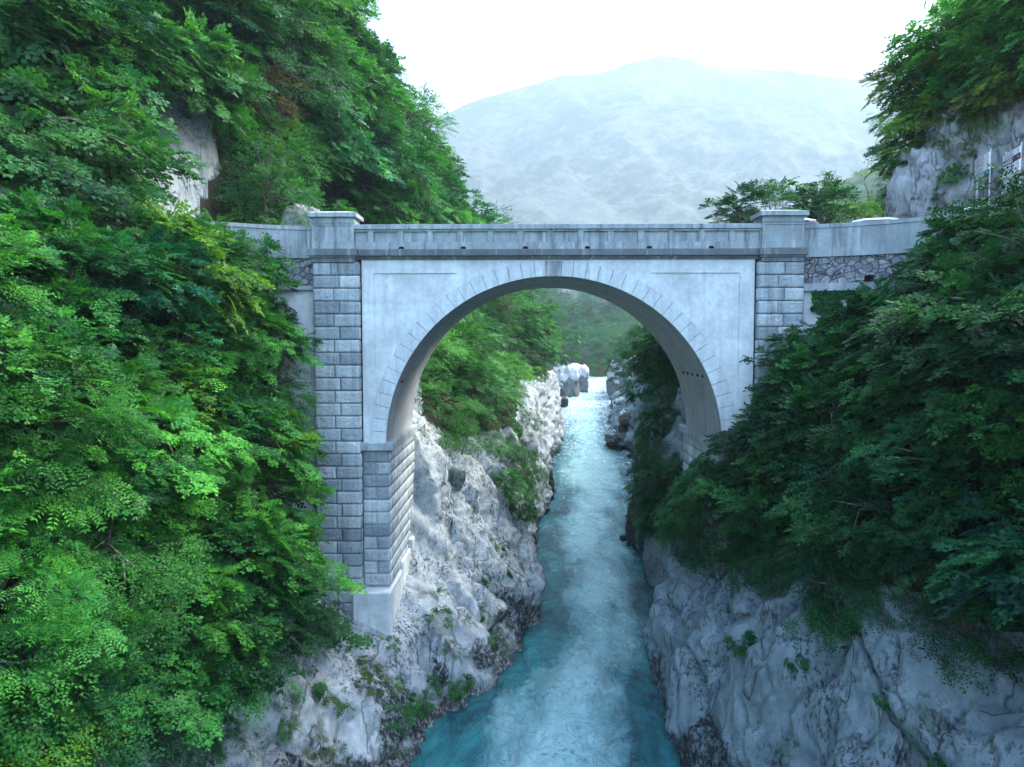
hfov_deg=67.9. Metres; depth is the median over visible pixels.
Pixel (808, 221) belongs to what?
parked car
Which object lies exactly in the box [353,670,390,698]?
rock plant
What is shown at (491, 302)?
tree
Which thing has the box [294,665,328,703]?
rock plant
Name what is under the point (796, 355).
shrub
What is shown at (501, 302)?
tree
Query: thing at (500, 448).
shrub
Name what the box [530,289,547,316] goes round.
tree
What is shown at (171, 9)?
bush
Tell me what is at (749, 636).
rock plant
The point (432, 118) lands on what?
tree
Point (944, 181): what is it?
bush
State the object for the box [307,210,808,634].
stone bridge
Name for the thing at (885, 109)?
bush
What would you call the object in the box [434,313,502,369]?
shrub
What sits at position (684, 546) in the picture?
hanging bush
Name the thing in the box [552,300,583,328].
tree
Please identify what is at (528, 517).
shrub
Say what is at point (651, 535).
hanging bush
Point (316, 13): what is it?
bush
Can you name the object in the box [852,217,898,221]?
parked car
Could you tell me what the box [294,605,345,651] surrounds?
bush
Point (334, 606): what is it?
bush
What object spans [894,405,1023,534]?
shrub
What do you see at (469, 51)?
sky
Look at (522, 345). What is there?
shrub
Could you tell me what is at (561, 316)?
tree
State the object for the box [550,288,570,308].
tree
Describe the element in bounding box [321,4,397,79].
bush
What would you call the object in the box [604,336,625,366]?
tree
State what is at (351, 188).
bush
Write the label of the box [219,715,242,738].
bush
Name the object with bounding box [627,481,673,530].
hanging bush
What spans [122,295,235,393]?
shrub
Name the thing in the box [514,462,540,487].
shrub
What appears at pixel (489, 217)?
tree
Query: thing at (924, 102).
bush
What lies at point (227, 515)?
shrub
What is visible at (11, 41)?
tree
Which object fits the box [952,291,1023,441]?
shrub
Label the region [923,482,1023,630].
shrub
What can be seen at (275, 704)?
rock plant
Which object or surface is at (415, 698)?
rock plant
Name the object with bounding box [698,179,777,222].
tree
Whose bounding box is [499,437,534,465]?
shrub
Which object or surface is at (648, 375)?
shrub
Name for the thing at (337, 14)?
tree
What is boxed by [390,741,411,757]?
rock plant
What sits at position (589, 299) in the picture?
tree
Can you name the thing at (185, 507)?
shrub
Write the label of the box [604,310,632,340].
tree
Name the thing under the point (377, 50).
tree
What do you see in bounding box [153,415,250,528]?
shrub
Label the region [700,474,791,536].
shrub
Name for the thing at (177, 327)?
shrub
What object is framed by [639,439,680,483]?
hanging bush
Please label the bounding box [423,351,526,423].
shrub
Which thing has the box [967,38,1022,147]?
rock outcrop
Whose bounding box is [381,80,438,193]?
tree
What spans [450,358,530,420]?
shrub
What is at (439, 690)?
rock plant
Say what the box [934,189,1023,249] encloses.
shrub
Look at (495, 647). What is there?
rock plant
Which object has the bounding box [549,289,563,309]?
tree
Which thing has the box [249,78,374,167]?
bush
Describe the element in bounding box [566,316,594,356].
tree
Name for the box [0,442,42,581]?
shrub
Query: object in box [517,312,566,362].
tree
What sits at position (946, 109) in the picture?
rock outcrop
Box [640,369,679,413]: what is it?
shrub
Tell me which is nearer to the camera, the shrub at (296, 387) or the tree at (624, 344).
the shrub at (296, 387)
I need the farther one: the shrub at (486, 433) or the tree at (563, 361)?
the tree at (563, 361)
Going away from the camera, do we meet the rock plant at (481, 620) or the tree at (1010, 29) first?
the tree at (1010, 29)
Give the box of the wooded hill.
[816,156,898,222]
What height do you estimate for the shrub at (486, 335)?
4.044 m
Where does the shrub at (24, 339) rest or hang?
on the bank at (454, 553)
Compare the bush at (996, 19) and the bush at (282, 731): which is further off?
the bush at (996, 19)
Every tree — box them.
[0,0,36,128]
[1,0,49,49]
[1,0,150,168]
[32,0,135,79]
[161,0,294,70]
[188,38,263,139]
[216,111,333,225]
[227,0,354,95]
[230,62,310,156]
[245,192,286,224]
[274,16,373,144]
[318,0,340,16]
[325,199,358,213]
[332,52,380,112]
[335,155,420,223]
[346,73,417,164]
[352,0,379,37]
[359,35,386,95]
[363,1,384,40]
[364,130,447,223]
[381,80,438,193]
[392,201,437,223]
[399,117,450,211]
[410,86,459,184]
[415,102,442,162]
[430,162,487,223]
[434,193,460,222]
[461,196,505,223]
[478,298,498,311]
[482,290,528,337]
[486,201,527,301]
[486,292,519,316]
[487,293,546,348]
[495,293,528,318]
[507,288,550,323]
[507,300,538,347]
[508,330,562,381]
[513,294,559,335]
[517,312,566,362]
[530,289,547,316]
[531,288,556,302]
[538,301,567,353]
[541,288,561,304]
[543,329,583,366]
[548,301,572,340]
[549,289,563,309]
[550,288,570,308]
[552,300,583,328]
[555,306,569,331]
[563,290,585,316]
[564,306,598,334]
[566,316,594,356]
[570,334,598,372]
[575,291,595,303]
[575,292,592,308]
[575,307,600,333]
[580,327,610,368]
[581,293,597,315]
[585,325,613,347]
[592,296,607,308]
[593,301,617,311]
[595,324,624,367]
[596,316,622,358]
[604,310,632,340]
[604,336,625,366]
[604,348,640,382]
[611,324,642,377]
[614,307,635,331]
[617,312,640,338]
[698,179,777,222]
[746,178,801,214]
[758,171,845,223]
[767,194,809,217]
[786,176,862,223]
[808,168,855,222]
[821,194,882,222]
[836,165,885,218]
[838,190,878,222]
[859,199,884,217]
[874,11,970,146]
[879,0,994,113]
[934,0,970,43]
[938,3,1023,93]
[959,0,1023,43]
[975,0,1023,48]
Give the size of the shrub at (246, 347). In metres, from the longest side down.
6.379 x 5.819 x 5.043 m
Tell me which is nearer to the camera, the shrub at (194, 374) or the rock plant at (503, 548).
the shrub at (194, 374)
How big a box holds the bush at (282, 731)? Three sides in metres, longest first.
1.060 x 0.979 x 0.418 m
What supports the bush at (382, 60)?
on the bank at (454, 553)
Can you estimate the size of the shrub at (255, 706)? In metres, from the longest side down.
6.514 x 6.082 x 4.352 m
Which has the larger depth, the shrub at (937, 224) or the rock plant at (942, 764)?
the shrub at (937, 224)
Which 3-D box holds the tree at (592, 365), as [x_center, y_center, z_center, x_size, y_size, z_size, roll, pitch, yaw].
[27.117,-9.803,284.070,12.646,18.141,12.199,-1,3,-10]
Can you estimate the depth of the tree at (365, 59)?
53.82 m
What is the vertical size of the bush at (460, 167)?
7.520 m
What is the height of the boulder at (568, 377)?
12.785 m
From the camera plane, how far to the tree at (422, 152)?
57.51 m
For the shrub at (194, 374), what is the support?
on the bank at (454, 553)
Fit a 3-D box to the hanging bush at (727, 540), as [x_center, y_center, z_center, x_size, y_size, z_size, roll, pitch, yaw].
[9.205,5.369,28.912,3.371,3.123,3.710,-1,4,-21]
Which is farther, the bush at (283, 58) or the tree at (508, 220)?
the tree at (508, 220)
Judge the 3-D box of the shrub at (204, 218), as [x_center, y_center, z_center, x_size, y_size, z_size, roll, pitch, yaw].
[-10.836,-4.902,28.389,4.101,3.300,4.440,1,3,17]
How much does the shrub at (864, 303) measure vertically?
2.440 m
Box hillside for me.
[552,310,640,376]
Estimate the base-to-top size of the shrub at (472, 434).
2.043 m
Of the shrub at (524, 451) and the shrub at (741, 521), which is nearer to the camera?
the shrub at (741, 521)
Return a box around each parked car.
[804,218,819,224]
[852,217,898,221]
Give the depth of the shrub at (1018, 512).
16.37 m
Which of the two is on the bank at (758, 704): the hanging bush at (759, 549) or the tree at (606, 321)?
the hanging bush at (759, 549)
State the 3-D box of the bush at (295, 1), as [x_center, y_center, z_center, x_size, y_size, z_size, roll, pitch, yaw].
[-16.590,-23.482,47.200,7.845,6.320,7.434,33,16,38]
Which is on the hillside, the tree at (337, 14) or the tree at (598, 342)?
the tree at (598, 342)
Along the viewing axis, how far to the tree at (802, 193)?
57.30 m
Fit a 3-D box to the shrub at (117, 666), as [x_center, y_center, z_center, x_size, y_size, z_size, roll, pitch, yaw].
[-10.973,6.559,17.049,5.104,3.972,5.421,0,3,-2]
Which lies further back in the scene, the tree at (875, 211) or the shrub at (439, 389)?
the tree at (875, 211)
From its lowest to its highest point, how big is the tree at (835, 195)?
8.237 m
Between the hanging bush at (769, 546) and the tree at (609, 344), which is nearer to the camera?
the hanging bush at (769, 546)
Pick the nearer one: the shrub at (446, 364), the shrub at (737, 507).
the shrub at (737, 507)
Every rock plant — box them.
[235,732,269,761]
[272,694,291,710]
[278,718,294,741]
[292,643,311,656]
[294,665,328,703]
[301,733,337,766]
[307,640,334,658]
[317,690,354,717]
[331,739,347,761]
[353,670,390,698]
[357,655,383,681]
[379,672,402,697]
[380,635,401,653]
[383,704,414,737]
[390,688,422,725]
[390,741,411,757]
[392,676,405,686]
[406,689,435,719]
[423,672,443,697]
[424,605,454,629]
[440,639,467,663]
[442,673,474,701]
[458,608,473,626]
[478,570,491,585]
[480,606,491,622]
[487,631,506,652]
[490,538,498,551]
[496,625,515,641]
[498,542,509,551]
[506,565,516,577]
[509,501,518,512]
[683,658,707,676]
[716,653,728,668]
[722,629,757,658]
[775,733,801,759]
[783,652,809,673]
[872,686,890,711]
[893,602,935,633]
[928,752,946,766]
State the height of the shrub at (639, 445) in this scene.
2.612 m
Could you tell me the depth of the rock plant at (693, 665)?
27.13 m
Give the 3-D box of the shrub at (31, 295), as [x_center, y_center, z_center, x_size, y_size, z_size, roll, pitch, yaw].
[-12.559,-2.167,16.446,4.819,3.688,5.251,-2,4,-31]
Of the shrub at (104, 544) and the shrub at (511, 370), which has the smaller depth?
the shrub at (104, 544)
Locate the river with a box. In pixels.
[409,376,681,766]
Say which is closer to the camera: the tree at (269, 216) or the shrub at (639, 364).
the tree at (269, 216)
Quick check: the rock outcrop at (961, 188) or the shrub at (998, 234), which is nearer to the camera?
the shrub at (998, 234)
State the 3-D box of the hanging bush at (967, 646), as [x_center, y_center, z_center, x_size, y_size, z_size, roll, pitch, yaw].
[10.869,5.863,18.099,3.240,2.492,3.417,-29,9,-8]
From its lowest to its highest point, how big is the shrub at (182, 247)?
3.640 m
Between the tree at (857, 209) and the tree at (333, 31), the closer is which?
the tree at (333, 31)
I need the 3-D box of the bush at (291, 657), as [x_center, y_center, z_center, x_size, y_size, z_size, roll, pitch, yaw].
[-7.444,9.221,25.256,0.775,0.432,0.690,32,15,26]
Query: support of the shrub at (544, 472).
on the bank at (454, 553)
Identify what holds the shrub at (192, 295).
on the bank at (454, 553)
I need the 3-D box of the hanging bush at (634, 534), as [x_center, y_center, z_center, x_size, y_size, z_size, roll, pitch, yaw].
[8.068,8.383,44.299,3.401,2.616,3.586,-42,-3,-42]
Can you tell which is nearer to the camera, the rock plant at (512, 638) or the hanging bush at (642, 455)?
the rock plant at (512, 638)
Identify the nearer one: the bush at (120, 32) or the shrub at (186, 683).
the shrub at (186, 683)
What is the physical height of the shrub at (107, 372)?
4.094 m
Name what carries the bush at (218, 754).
on the bank at (454, 553)
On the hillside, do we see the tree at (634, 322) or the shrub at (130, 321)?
the tree at (634, 322)
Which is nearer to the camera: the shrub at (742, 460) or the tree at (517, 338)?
the shrub at (742, 460)
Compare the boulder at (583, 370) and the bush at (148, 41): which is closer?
the bush at (148, 41)
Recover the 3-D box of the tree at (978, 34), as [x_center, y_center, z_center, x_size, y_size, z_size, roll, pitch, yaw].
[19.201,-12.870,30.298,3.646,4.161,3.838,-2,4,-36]
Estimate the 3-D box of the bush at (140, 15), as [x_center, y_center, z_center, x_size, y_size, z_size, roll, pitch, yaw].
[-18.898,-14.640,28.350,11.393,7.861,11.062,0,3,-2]
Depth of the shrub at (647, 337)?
45.18 m
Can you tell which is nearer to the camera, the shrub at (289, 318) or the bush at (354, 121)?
the shrub at (289, 318)
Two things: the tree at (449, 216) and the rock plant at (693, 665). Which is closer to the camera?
the rock plant at (693, 665)
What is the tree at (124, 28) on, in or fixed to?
on the bank at (454, 553)
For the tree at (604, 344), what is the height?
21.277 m
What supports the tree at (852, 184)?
on the bank at (758, 704)
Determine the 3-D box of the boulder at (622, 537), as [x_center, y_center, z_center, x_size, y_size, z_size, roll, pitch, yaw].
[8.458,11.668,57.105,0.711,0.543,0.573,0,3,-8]
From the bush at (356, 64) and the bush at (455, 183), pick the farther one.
the bush at (455, 183)
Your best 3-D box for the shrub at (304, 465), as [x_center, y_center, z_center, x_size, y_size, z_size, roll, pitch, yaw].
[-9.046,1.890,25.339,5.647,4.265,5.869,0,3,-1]
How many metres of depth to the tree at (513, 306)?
95.45 m
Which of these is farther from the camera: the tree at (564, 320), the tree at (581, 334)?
the tree at (564, 320)
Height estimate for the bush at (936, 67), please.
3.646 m
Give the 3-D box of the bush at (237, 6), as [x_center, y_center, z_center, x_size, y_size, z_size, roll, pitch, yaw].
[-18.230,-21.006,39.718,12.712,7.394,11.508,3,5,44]
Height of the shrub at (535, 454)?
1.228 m
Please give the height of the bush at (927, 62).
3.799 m
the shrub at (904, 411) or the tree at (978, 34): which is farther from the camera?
the tree at (978, 34)
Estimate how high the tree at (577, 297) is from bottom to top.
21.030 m
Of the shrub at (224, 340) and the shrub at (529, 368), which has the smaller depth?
the shrub at (224, 340)
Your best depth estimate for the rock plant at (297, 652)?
25.52 m
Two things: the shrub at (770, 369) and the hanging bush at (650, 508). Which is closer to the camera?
the shrub at (770, 369)
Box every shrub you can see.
[0,179,110,252]
[0,179,188,328]
[0,180,18,189]
[0,202,80,265]
[0,219,77,328]
[0,224,60,344]
[0,272,121,456]
[0,315,83,462]
[0,317,144,426]
[0,333,164,535]
[0,382,201,537]
[0,415,17,499]
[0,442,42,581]
[0,443,97,586]
[0,489,148,703]
[0,579,151,762]
[0,580,224,766]
[0,589,117,766]
[0,608,210,766]
[0,631,131,766]
[1,239,99,323]
[1,271,139,365]
[1,458,159,585]
[4,464,222,669]
[10,343,170,461]
[16,358,251,520]
[23,185,101,211]
[30,264,164,363]
[51,178,181,266]
[52,222,233,324]
[58,598,255,766]
[66,275,205,380]
[66,321,204,451]
[71,194,275,335]
[75,538,219,658]
[85,447,218,557]
[88,512,242,646]
[101,200,213,282]
[114,538,289,695]
[114,602,308,742]
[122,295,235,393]
[123,287,272,420]
[127,493,366,630]
[132,265,220,351]
[141,550,375,707]
[142,350,231,448]
[143,448,285,604]
[148,257,218,352]
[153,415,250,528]
[160,352,281,457]
[165,208,277,280]
[165,279,305,346]
[165,441,283,541]
[173,377,328,504]
[174,231,256,304]
[180,346,311,447]
[185,315,277,393]
[189,456,335,542]
[192,392,329,498]
[196,225,303,314]
[207,291,323,385]
[228,355,324,430]
[242,532,326,599]
[245,290,322,353]
[246,445,332,510]
[260,395,323,469]
[417,370,493,434]
[420,333,489,399]
[423,322,476,376]
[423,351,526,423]
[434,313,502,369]
[435,430,460,448]
[441,424,489,457]
[445,405,479,431]
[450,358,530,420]
[454,327,503,359]
[455,337,506,376]
[462,344,535,397]
[464,308,484,330]
[468,425,492,448]
[471,307,516,349]
[476,410,503,432]
[482,331,535,376]
[483,433,520,460]
[490,359,517,387]
[491,467,532,502]
[492,346,544,382]
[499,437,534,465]
[504,417,520,430]
[506,433,524,451]
[507,496,539,525]
[510,419,526,436]
[513,450,529,467]
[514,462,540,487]
[519,408,543,433]
[519,471,535,496]
[520,468,537,489]
[521,445,537,470]
[524,480,540,505]
[526,450,540,462]
[529,458,549,485]
[618,332,668,373]
[618,365,677,404]
[619,459,684,511]
[624,440,648,474]
[625,323,652,342]
[625,448,648,481]
[627,340,668,376]
[627,425,650,455]
[628,330,667,364]
[633,405,677,443]
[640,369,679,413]
[643,353,675,376]
[649,452,747,534]
[654,508,735,574]
[679,442,853,538]
[698,437,782,503]
[700,389,884,488]
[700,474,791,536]
[703,397,817,482]
[704,443,748,459]
[704,464,777,538]
[737,370,929,462]
[740,329,841,432]
[743,329,917,421]
[753,338,831,395]
[755,410,879,523]
[762,459,960,578]
[765,292,885,374]
[774,403,940,515]
[813,379,971,496]
[817,275,915,351]
[818,334,926,415]
[819,286,952,379]
[821,308,983,418]
[829,485,1013,599]
[838,222,1023,376]
[839,287,887,334]
[841,265,1023,445]
[843,405,1020,525]
[852,360,969,463]
[860,235,957,304]
[870,359,928,430]
[875,290,1021,413]
[883,193,1023,297]
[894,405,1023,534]
[904,227,993,340]
[905,223,988,267]
[912,243,1023,333]
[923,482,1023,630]
[923,532,1023,631]
[929,352,1023,495]
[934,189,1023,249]
[935,160,1023,296]
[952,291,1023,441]
[955,197,1023,253]
[964,199,994,204]
[971,211,1023,253]
[1010,494,1023,543]
[1018,542,1023,588]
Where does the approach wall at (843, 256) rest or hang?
on the bank at (758, 704)
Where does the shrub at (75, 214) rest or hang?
on the bank at (454, 553)
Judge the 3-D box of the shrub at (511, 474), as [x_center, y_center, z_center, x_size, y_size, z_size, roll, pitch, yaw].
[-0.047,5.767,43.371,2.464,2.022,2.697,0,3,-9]
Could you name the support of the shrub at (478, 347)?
on the bank at (454, 553)
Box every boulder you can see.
[548,468,554,501]
[552,362,579,397]
[560,396,568,407]
[570,363,588,392]
[604,432,629,449]
[606,356,634,397]
[612,397,625,407]
[618,410,632,432]
[619,535,625,540]
[625,499,640,553]
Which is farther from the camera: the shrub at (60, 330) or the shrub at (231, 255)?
the shrub at (231, 255)
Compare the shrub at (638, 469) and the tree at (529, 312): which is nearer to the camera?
the shrub at (638, 469)
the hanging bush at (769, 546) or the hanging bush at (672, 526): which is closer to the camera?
the hanging bush at (769, 546)
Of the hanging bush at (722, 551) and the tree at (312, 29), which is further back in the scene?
the tree at (312, 29)
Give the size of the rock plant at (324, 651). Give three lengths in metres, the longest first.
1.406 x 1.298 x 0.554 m
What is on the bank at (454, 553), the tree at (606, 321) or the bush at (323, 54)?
the bush at (323, 54)
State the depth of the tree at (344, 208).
44.80 m
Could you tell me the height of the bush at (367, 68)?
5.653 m
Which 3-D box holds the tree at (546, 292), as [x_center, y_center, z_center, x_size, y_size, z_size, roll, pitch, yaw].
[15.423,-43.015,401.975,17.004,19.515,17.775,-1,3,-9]
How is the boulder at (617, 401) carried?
on the bank at (758, 704)
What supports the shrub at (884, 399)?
on the bank at (758, 704)
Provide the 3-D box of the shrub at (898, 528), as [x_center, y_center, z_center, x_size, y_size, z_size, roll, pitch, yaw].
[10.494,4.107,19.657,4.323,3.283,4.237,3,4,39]
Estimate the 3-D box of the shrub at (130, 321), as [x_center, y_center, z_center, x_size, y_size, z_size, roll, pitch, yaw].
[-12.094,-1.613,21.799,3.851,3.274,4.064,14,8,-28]
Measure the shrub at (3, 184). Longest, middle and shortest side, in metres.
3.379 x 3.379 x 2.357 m
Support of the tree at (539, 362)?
on the bank at (454, 553)
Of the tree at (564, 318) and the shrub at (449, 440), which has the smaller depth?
the shrub at (449, 440)
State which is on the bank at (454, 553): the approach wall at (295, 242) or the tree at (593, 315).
the approach wall at (295, 242)
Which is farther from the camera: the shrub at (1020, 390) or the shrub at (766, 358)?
the shrub at (766, 358)
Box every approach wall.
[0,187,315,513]
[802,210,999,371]
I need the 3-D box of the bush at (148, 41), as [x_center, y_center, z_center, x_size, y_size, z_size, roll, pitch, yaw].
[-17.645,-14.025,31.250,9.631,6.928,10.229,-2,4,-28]
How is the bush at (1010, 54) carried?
on the bank at (758, 704)
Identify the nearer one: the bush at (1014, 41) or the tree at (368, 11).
the bush at (1014, 41)
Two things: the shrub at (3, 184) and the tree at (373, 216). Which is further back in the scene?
the tree at (373, 216)
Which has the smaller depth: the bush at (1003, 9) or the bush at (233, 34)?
the bush at (1003, 9)
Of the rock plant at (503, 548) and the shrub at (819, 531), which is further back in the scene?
the rock plant at (503, 548)
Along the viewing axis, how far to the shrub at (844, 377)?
24.74 m
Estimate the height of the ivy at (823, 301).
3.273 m
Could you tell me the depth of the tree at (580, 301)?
450.52 m
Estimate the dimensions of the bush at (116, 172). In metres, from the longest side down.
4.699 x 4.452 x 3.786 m
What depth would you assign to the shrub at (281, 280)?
27.63 m
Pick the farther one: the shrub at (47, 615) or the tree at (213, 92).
the tree at (213, 92)
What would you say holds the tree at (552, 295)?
on the hillside
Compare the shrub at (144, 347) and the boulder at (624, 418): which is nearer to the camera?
the shrub at (144, 347)
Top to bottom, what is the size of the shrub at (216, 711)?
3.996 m
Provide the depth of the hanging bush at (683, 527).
33.59 m
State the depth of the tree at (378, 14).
77.61 m
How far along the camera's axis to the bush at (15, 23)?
25.82 m
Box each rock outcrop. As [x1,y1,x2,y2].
[281,203,319,225]
[884,143,945,218]
[914,88,957,149]
[924,112,984,213]
[945,85,998,185]
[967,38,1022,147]
[992,93,1023,183]
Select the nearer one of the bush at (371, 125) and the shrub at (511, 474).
the shrub at (511, 474)
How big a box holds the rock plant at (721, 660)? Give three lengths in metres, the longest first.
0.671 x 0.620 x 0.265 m
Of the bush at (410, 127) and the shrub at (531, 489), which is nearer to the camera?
the shrub at (531, 489)
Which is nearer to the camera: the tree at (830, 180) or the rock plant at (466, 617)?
the rock plant at (466, 617)
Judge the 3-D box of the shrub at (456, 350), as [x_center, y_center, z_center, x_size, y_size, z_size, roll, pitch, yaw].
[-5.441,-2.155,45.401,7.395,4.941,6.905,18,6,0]
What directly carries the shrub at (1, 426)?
on the bank at (454, 553)
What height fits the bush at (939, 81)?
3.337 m
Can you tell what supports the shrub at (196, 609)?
on the bank at (454, 553)
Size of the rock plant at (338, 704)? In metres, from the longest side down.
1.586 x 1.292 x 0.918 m
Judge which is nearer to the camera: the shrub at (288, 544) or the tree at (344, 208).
the shrub at (288, 544)
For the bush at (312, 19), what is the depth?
45.22 m
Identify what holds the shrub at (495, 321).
on the bank at (454, 553)
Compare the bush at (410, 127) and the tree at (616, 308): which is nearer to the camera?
the bush at (410, 127)
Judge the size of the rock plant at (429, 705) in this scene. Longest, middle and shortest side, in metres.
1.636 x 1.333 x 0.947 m
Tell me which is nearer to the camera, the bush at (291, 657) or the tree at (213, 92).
the bush at (291, 657)
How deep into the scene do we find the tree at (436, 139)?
63.27 m
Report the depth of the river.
36.00 m
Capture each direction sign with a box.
[974,148,991,203]
[1001,142,1022,195]
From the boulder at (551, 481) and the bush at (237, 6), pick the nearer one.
the bush at (237, 6)
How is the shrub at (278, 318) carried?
on the bank at (454, 553)
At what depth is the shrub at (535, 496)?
55.96 m
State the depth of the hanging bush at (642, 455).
43.54 m
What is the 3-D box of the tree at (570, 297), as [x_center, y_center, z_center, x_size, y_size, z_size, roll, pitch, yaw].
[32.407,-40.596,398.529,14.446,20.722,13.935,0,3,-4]
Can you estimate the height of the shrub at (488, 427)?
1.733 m
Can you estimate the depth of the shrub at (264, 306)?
26.55 m
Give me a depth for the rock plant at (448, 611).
31.47 m
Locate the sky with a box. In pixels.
[356,0,947,114]
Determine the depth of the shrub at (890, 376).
24.28 m
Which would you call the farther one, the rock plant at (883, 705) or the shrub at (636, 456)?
the shrub at (636, 456)
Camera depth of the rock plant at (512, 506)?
44.60 m
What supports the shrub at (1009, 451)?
on the bank at (758, 704)
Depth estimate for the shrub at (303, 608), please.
22.55 m
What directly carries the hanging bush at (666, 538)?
on the bank at (758, 704)
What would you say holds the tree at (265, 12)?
on the bank at (454, 553)
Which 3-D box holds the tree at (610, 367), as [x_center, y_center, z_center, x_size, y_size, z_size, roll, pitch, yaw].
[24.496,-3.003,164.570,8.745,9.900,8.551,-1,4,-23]
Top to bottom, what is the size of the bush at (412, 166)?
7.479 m
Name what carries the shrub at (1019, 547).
on the bank at (758, 704)
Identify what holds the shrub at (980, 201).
on the bank at (758, 704)
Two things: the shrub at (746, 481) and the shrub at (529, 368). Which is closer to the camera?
the shrub at (746, 481)
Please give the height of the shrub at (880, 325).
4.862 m
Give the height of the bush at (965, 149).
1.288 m
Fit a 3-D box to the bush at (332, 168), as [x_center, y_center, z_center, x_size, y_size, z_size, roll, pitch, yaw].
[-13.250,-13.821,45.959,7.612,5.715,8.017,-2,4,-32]
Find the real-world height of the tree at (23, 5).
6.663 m
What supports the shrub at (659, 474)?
on the bank at (758, 704)
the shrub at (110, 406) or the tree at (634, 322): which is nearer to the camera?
the shrub at (110, 406)
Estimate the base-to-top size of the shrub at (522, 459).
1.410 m
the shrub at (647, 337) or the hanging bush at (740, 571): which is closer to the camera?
the hanging bush at (740, 571)
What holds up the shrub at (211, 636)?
on the bank at (454, 553)
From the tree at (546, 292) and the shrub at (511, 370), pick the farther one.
the tree at (546, 292)
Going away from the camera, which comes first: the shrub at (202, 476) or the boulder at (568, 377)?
the shrub at (202, 476)
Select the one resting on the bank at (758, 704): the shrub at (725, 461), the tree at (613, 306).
the shrub at (725, 461)
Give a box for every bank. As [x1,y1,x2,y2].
[0,21,571,766]
[607,171,1023,766]
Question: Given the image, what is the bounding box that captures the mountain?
[427,55,909,310]
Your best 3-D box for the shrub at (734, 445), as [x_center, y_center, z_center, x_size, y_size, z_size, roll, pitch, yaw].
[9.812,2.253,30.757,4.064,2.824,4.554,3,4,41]
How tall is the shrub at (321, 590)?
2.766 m
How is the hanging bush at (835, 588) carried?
on the bank at (758, 704)
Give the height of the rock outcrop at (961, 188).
5.732 m
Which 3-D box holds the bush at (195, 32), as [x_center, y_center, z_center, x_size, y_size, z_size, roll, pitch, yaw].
[-15.827,-14.127,35.164,8.713,6.003,8.671,0,3,-5]
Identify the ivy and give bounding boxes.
[212,131,305,223]
[810,288,857,364]
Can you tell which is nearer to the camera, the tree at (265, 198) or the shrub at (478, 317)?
the tree at (265, 198)
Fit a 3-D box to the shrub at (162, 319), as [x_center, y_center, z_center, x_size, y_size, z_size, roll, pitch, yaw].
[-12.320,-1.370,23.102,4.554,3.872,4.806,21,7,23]
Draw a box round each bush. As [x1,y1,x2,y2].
[0,0,126,88]
[0,12,206,216]
[0,47,181,214]
[0,65,76,142]
[1,0,170,111]
[4,0,171,165]
[5,0,206,97]
[48,2,156,78]
[61,162,165,213]
[81,81,181,166]
[90,6,274,138]
[119,0,208,86]
[133,0,197,49]
[141,710,232,766]
[145,0,212,27]
[149,20,278,116]
[162,0,276,62]
[162,0,293,50]
[182,0,333,79]
[182,1,379,124]
[209,131,323,222]
[214,103,334,196]
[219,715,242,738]
[227,0,303,26]
[244,102,353,192]
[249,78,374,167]
[254,26,359,98]
[267,0,340,68]
[273,0,291,26]
[277,11,362,70]
[278,712,301,733]
[279,654,298,671]
[284,100,406,188]
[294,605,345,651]
[299,36,404,119]
[306,86,376,144]
[316,592,357,637]
[317,104,437,213]
[318,0,367,27]
[318,7,380,81]
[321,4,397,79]
[325,166,432,223]
[331,28,426,103]
[333,98,404,156]
[342,36,408,111]
[356,143,442,221]
[381,93,425,132]
[384,93,431,164]
[397,183,455,223]
[416,160,468,216]
[427,147,472,185]
[428,183,483,223]
[624,516,645,546]
[626,473,658,516]
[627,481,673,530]
[629,436,668,473]
[631,461,673,506]
[631,474,682,538]
[635,505,663,539]
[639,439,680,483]
[652,506,687,552]
[662,454,679,486]
[663,488,690,534]
[663,501,700,547]
[665,454,682,474]
[667,473,687,507]
[675,532,702,565]
[705,538,741,580]
[706,532,754,584]
[708,492,764,563]
[720,540,765,599]
[722,509,779,564]
[728,502,804,584]
[742,548,800,600]
[750,514,850,586]
[776,489,910,603]
[779,550,884,653]
[799,567,855,634]
[831,565,919,635]
[855,165,890,218]
[858,40,958,111]
[862,128,926,178]
[863,83,946,144]
[864,79,956,164]
[874,162,893,204]
[882,65,936,133]
[886,584,1023,695]
[894,89,969,148]
[899,72,992,143]
[900,18,995,89]
[915,27,969,88]
[916,183,947,200]
[934,19,1022,92]
[935,162,974,184]
[937,10,994,56]
[939,134,984,161]
[947,30,1023,111]
[949,59,1023,123]
[953,2,1023,63]
[955,8,1023,97]
[955,95,1012,133]
[960,0,1023,52]
[970,0,1023,33]
[995,15,1023,85]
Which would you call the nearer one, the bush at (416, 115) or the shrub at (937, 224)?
the shrub at (937, 224)
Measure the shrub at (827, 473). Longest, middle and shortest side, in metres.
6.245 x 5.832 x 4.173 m
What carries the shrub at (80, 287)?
on the bank at (454, 553)
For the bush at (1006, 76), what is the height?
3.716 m
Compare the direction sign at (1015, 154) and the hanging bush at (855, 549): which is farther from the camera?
the direction sign at (1015, 154)
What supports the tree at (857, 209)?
on the bank at (758, 704)
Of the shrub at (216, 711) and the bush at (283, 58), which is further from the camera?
the bush at (283, 58)
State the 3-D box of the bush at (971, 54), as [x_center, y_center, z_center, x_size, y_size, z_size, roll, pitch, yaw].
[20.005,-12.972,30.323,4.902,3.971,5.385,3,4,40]
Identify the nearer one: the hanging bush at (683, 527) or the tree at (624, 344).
the hanging bush at (683, 527)
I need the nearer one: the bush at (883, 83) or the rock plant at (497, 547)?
the bush at (883, 83)
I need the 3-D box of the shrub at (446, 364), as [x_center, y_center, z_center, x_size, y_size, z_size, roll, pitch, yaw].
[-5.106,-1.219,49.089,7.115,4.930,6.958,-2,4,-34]
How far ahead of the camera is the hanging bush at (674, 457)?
40.71 m
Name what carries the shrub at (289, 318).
on the bank at (454, 553)

